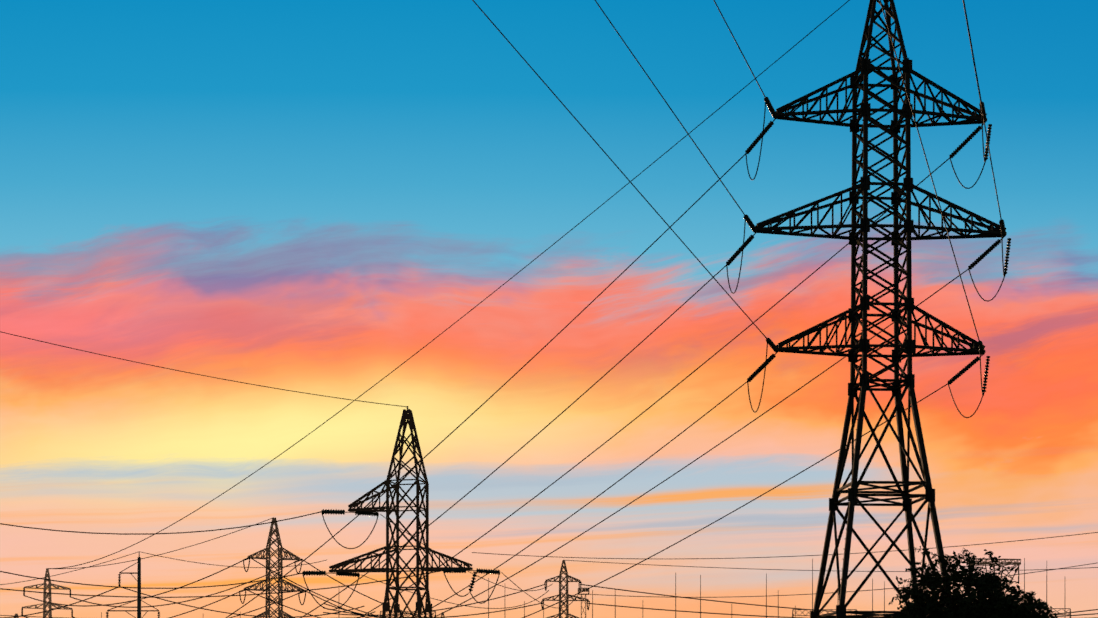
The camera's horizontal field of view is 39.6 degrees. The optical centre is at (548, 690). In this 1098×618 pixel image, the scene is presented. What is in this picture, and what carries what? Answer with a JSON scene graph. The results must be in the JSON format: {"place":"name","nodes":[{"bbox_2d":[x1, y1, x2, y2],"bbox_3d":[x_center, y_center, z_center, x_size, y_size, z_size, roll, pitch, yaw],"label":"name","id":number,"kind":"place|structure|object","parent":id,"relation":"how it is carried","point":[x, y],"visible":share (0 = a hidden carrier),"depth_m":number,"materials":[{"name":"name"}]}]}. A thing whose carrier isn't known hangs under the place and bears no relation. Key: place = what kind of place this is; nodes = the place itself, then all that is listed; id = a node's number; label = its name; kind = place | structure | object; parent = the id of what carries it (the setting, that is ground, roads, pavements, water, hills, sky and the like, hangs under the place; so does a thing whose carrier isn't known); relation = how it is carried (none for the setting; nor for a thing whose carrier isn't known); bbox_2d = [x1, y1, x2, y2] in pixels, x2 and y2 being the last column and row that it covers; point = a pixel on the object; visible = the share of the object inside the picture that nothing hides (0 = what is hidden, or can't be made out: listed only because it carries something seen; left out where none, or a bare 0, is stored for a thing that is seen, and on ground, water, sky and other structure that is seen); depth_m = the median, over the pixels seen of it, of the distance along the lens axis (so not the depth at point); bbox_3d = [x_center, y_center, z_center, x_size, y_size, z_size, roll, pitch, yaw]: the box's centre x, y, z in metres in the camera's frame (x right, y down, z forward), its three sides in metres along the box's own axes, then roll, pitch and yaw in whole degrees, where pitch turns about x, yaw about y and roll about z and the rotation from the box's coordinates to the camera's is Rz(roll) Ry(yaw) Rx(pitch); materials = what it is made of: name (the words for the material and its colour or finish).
{"place":"outdoors","nodes":[
{"label":"outdoors","id":0,"kind":"place"},
{"bbox_2d":[0,0,1097,617],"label":"earth wires","id":1,"kind":"object","parent":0,"point":[498,554],"visible":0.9,"depth_m":242.55,"materials":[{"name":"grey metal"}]},
{"bbox_2d":[0,0,1097,617],"label":"sky","id":2,"kind":"structure","parent":0,"point":[304,196],"materials":[{"name":"multicoloured"}]},
{"bbox_2d":[101,558,1070,617],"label":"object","id":3,"kind":"object","parent":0,"point":[582,589],"visible":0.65,"depth_m":318.85,"materials":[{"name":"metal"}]},
{"bbox_2d":[889,546,1059,617],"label":"tree","id":4,"kind":"object","parent":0,"point":[997,603],"visible":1,"depth_m":73.14,"materials":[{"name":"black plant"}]},
{"bbox_2d":[969,558,1020,593],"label":"pylon portal","id":5,"kind":"object","parent":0,"point":[1002,564],"visible":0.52,"depth_m":351.22,"materials":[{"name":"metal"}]},
{"label":"ground","id":6,"kind":"structure","parent":0,"visible":0},
{"bbox_2d":[21,568,72,617],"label":"pylon","id":7,"kind":"object","parent":6,"relation":"on","point":[46,596],"visible":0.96,"depth_m":495.90,"materials":[{"name":"metal"}]},
{"bbox_2d":[106,552,159,617],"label":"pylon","id":8,"kind":"object","parent":6,"relation":"on","point":[138,600],"visible":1,"depth_m":163.59,"materials":[{"name":"metal"}]},
{"bbox_2d":[239,518,304,617],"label":"pylon","id":9,"kind":"object","parent":6,"relation":"on","point":[280,558],"visible":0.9,"depth_m":312.96,"materials":[{"name":"metal"}]},
{"bbox_2d":[302,406,499,617],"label":"pylon","id":10,"kind":"object","parent":6,"relation":"on","point":[407,414],"visible":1,"depth_m":97.22,"materials":[{"name":"metal"}]},
{"bbox_2d":[541,560,589,617],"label":"pylon","id":11,"kind":"object","parent":6,"relation":"on","point":[566,613],"visible":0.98,"depth_m":328.98,"materials":[{"name":"metal"}]},
{"bbox_2d":[726,0,1010,617],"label":"pylon","id":12,"kind":"object","parent":6,"relation":"on","point":[865,67],"visible":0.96,"depth_m":84.44,"materials":[{"name":"metal"}]},
{"bbox_2d":[0,0,1097,617],"bbox_3d":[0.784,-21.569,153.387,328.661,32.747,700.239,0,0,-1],"label":"conductors","id":13,"kind":"object","parent":12,"relation":"hanging from","point":[346,612],"visible":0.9,"depth_m":105.17,"materials":[{"name":"grey metal"}]}
]}

